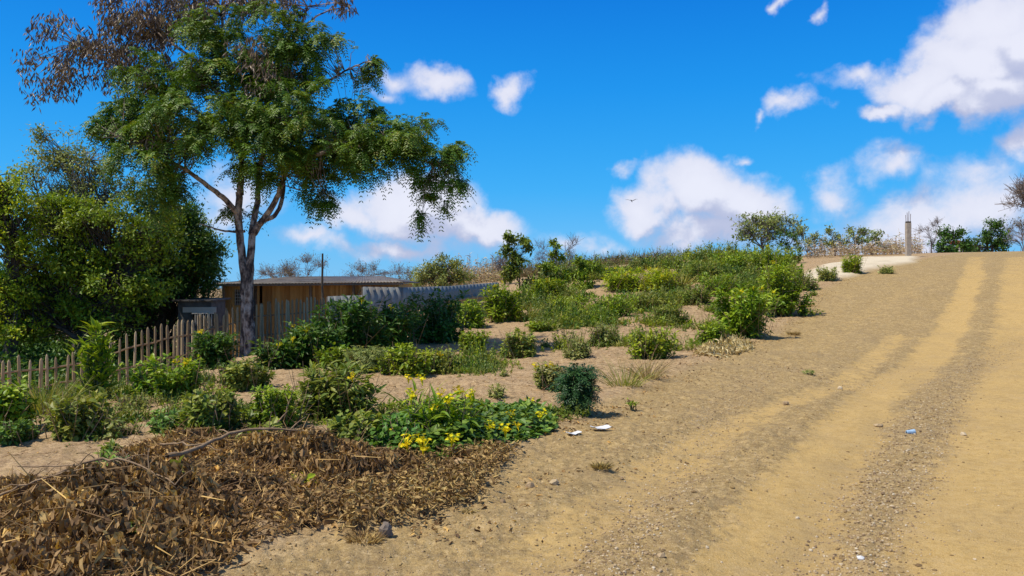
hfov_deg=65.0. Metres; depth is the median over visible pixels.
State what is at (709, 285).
shrub
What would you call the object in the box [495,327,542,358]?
shrub
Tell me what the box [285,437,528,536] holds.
dry litter
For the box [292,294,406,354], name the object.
shrub
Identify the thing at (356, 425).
shrub
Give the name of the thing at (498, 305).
shrub
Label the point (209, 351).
shrub
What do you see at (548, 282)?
shrub
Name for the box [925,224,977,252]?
round tree
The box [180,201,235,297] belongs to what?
olive tree
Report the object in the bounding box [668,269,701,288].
grass clump
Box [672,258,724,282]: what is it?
shrub
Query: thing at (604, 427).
paper scrap
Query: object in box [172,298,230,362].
block hut
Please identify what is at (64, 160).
tall airy tree
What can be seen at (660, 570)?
gravel
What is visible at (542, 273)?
sapling
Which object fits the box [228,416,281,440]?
shrub
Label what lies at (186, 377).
shrub
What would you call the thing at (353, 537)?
dry tuft
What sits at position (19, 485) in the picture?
branch
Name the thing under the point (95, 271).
bushy tree
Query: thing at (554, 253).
sapling
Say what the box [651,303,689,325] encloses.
shrub
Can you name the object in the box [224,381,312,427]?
shrub
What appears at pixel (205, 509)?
dead leaves
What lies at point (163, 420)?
shrub
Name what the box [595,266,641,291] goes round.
shrub
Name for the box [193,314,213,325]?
window
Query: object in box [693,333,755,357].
dry grass
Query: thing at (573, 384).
shrub
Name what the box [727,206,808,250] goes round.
sparse tree
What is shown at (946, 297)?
ground
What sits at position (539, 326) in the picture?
shrub
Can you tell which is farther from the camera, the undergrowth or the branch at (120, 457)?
the undergrowth
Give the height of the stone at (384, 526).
0.090 m
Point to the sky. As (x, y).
(870, 114)
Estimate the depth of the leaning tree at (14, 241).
20.82 m
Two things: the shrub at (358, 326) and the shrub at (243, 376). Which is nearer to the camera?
the shrub at (243, 376)
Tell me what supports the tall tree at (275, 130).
on the ground at (946, 297)
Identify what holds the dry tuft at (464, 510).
on the ground at (946, 297)
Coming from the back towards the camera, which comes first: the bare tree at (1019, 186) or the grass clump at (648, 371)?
the bare tree at (1019, 186)
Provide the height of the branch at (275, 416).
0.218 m
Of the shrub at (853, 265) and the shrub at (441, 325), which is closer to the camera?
the shrub at (441, 325)
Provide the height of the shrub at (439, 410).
0.854 m
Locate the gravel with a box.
[177,308,1023,575]
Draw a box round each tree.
[0,163,69,370]
[0,186,197,366]
[0,262,177,355]
[1,120,155,368]
[10,0,478,356]
[17,186,232,359]
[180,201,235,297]
[254,250,327,278]
[342,258,414,277]
[405,252,478,286]
[420,253,506,286]
[490,247,520,278]
[531,234,583,272]
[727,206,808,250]
[773,229,803,253]
[792,226,821,252]
[818,223,848,255]
[842,224,873,255]
[855,227,884,254]
[911,215,942,252]
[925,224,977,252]
[965,216,1012,251]
[994,175,1023,210]
[999,217,1023,250]
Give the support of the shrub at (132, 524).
on the ground at (946, 297)
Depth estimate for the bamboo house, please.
27.20 m
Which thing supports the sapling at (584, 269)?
on the ground at (946, 297)
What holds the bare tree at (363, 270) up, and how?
on the ground at (946, 297)
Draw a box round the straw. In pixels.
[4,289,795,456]
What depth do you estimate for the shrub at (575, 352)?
17.31 m
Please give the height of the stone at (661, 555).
0.035 m
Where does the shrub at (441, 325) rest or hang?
on the ground at (946, 297)
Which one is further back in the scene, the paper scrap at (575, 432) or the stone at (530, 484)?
the paper scrap at (575, 432)
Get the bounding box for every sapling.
[495,229,544,291]
[525,263,552,290]
[538,238,573,283]
[560,254,603,289]
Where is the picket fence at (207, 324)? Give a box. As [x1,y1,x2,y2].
[0,297,334,394]
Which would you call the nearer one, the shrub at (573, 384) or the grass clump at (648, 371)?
the shrub at (573, 384)
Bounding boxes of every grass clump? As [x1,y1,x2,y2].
[11,366,116,414]
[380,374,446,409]
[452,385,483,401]
[595,354,665,386]
[612,355,681,379]
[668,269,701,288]
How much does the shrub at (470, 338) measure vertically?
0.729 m
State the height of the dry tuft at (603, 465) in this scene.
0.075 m
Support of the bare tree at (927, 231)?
on the ground at (946, 297)
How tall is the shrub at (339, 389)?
0.957 m
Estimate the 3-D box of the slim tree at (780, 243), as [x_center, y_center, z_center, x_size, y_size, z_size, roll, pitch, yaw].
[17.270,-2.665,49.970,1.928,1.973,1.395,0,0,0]
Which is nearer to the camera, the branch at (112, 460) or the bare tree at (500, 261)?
the branch at (112, 460)
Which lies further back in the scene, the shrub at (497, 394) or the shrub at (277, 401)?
the shrub at (497, 394)
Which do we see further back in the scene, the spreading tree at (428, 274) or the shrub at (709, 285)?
the spreading tree at (428, 274)
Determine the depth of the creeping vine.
8.50 m
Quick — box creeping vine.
[383,395,558,456]
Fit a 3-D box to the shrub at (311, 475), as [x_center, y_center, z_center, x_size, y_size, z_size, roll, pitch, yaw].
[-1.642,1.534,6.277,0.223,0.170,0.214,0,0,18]
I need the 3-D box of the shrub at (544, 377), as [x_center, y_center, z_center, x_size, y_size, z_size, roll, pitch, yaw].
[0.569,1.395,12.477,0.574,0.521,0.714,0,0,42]
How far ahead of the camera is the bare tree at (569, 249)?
46.08 m
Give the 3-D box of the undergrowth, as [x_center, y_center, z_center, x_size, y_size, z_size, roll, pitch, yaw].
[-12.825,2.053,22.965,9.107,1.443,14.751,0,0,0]
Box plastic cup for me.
[905,429,915,433]
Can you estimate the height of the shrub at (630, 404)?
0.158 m
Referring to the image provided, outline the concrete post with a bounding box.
[905,214,910,255]
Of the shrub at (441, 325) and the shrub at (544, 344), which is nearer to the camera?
the shrub at (544, 344)
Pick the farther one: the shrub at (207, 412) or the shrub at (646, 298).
the shrub at (646, 298)
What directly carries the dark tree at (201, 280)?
on the ground at (946, 297)
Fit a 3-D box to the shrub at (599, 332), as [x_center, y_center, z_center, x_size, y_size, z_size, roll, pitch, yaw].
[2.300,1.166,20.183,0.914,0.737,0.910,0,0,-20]
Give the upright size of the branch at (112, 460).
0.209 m
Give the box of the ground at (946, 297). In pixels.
[0,251,1023,575]
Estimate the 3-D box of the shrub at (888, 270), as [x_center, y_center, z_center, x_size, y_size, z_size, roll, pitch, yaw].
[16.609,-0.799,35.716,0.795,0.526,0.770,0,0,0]
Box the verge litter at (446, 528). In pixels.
[174,261,931,575]
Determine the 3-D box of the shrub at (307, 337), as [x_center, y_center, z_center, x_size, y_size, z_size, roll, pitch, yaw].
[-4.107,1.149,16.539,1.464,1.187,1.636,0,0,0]
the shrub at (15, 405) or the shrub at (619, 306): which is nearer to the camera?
the shrub at (15, 405)
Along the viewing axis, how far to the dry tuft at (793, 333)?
22.02 m
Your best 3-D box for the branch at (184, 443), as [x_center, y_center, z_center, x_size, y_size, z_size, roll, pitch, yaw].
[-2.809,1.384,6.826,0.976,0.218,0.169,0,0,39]
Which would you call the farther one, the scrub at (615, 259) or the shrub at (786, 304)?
the scrub at (615, 259)
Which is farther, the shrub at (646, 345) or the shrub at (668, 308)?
the shrub at (668, 308)
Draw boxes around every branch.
[0,460,102,495]
[17,452,116,467]
[55,448,191,484]
[109,446,131,465]
[160,439,219,450]
[165,417,316,460]
[262,398,291,434]
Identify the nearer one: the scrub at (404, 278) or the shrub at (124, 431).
the shrub at (124, 431)
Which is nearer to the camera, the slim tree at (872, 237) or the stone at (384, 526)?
the stone at (384, 526)
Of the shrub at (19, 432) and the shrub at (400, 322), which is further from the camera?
the shrub at (400, 322)
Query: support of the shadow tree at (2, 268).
on the ground at (946, 297)
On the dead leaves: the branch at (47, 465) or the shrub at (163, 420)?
the branch at (47, 465)
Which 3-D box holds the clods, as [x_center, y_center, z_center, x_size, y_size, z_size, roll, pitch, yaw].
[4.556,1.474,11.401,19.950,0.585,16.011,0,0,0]
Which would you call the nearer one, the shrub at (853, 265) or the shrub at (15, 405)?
the shrub at (15, 405)
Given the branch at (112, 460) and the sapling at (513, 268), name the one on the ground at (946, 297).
the sapling at (513, 268)
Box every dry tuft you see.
[337,528,389,544]
[461,508,479,513]
[588,459,614,469]
[785,330,804,334]
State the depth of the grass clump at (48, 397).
10.39 m
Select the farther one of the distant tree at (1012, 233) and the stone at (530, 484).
the distant tree at (1012, 233)
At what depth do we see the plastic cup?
9.21 m
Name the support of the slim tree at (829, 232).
on the ground at (946, 297)
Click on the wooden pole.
(322, 294)
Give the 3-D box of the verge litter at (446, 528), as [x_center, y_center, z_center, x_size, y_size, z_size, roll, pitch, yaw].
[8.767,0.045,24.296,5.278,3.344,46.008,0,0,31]
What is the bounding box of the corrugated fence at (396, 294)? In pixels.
[326,282,498,322]
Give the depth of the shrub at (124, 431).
8.62 m
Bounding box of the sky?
[0,0,1023,287]
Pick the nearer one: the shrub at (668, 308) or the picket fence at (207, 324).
the picket fence at (207, 324)
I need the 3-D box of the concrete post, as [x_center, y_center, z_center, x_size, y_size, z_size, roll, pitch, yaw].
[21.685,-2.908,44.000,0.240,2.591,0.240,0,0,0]
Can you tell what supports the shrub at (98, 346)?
on the ground at (946, 297)
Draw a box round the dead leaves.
[0,412,450,575]
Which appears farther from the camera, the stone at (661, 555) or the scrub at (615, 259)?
the scrub at (615, 259)
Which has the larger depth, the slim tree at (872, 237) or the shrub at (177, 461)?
the slim tree at (872, 237)
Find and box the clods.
[235,344,1023,575]
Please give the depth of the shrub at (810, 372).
14.46 m
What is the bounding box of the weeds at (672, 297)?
[27,239,802,440]
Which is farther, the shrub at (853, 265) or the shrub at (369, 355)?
the shrub at (853, 265)
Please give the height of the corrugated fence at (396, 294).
2.307 m
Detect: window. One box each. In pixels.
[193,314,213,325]
[236,289,240,304]
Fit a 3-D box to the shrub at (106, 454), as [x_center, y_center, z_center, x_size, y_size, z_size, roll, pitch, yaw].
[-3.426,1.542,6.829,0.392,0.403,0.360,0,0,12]
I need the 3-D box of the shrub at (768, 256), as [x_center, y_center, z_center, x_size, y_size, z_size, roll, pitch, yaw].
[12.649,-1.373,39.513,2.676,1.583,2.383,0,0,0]
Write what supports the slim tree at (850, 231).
on the ground at (946, 297)
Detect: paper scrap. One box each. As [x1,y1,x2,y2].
[565,431,581,434]
[591,425,611,428]
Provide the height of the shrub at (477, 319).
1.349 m
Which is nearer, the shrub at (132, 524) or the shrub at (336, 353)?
the shrub at (132, 524)
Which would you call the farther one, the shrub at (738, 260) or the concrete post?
the concrete post
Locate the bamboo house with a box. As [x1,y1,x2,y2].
[216,276,419,357]
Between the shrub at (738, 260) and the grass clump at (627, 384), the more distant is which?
the shrub at (738, 260)
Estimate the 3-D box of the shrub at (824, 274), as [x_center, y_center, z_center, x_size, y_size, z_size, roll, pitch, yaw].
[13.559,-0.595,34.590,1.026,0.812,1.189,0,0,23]
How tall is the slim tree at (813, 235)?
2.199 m
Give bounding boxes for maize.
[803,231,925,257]
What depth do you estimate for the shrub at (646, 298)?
29.02 m
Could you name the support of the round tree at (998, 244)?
on the ground at (946, 297)
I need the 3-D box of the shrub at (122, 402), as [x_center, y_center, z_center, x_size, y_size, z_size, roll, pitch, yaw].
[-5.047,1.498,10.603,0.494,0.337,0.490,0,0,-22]
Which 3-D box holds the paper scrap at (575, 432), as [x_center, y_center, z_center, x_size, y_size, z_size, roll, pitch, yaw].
[0.671,1.581,8.785,0.160,0.033,0.096,0,0,-23]
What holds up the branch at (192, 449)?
on the dead leaves
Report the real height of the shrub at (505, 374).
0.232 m
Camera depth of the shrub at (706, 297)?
30.20 m
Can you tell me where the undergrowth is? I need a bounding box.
[0,330,180,395]
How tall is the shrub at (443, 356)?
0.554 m
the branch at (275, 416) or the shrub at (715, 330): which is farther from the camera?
the shrub at (715, 330)
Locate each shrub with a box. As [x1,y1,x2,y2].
[0,375,40,428]
[0,416,45,445]
[39,386,115,441]
[63,315,127,396]
[79,446,129,465]
[94,438,122,456]
[96,415,146,439]
[111,353,222,398]
[111,388,147,411]
[124,517,142,534]
[142,406,187,433]
[167,381,256,431]
[170,455,184,475]
[183,327,242,370]
[206,355,276,391]
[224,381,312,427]
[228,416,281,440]
[246,334,301,369]
[278,316,347,368]
[283,352,395,420]
[291,472,316,483]
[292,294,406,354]
[313,342,355,369]
[321,408,396,446]
[341,344,394,372]
[364,294,428,352]
[366,413,432,449]
[370,341,438,377]
[390,379,490,442]
[403,287,472,344]
[425,346,465,373]
[447,298,488,328]
[457,327,491,354]
[468,280,528,322]
[487,382,507,399]
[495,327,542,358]
[498,368,509,376]
[526,320,555,331]
[527,274,567,299]
[529,361,567,391]
[538,338,550,346]
[542,293,594,312]
[547,362,605,415]
[561,335,599,359]
[578,292,638,316]
[585,321,625,346]
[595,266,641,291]
[622,289,667,310]
[623,326,680,359]
[625,398,639,409]
[635,266,681,291]
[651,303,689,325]
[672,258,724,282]
[675,281,717,304]
[689,272,740,295]
[693,282,779,338]
[693,320,731,342]
[709,247,754,268]
[745,245,794,272]
[756,259,825,316]
[787,267,820,290]
[801,369,815,374]
[814,266,838,280]
[840,253,866,273]
[877,265,895,273]
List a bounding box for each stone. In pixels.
[378,521,393,536]
[525,482,534,487]
[549,479,558,484]
[657,552,664,557]
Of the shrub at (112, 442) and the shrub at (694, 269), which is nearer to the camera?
the shrub at (112, 442)
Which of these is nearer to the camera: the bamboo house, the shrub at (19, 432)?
the shrub at (19, 432)
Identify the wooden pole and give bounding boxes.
[321,253,323,322]
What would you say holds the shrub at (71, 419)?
on the ground at (946, 297)
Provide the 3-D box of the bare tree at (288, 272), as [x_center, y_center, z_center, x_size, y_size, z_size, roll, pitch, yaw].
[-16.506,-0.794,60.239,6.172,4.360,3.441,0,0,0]
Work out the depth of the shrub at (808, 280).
32.20 m
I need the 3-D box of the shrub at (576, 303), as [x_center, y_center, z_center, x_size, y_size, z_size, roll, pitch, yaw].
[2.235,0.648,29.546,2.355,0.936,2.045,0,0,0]
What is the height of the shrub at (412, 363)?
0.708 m
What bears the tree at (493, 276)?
on the ground at (946, 297)
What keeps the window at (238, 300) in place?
in the bamboo house
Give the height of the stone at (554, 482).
0.057 m
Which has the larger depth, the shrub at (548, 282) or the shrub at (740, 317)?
the shrub at (548, 282)
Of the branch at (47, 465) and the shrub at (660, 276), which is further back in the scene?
the shrub at (660, 276)
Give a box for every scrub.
[197,250,643,297]
[516,245,683,277]

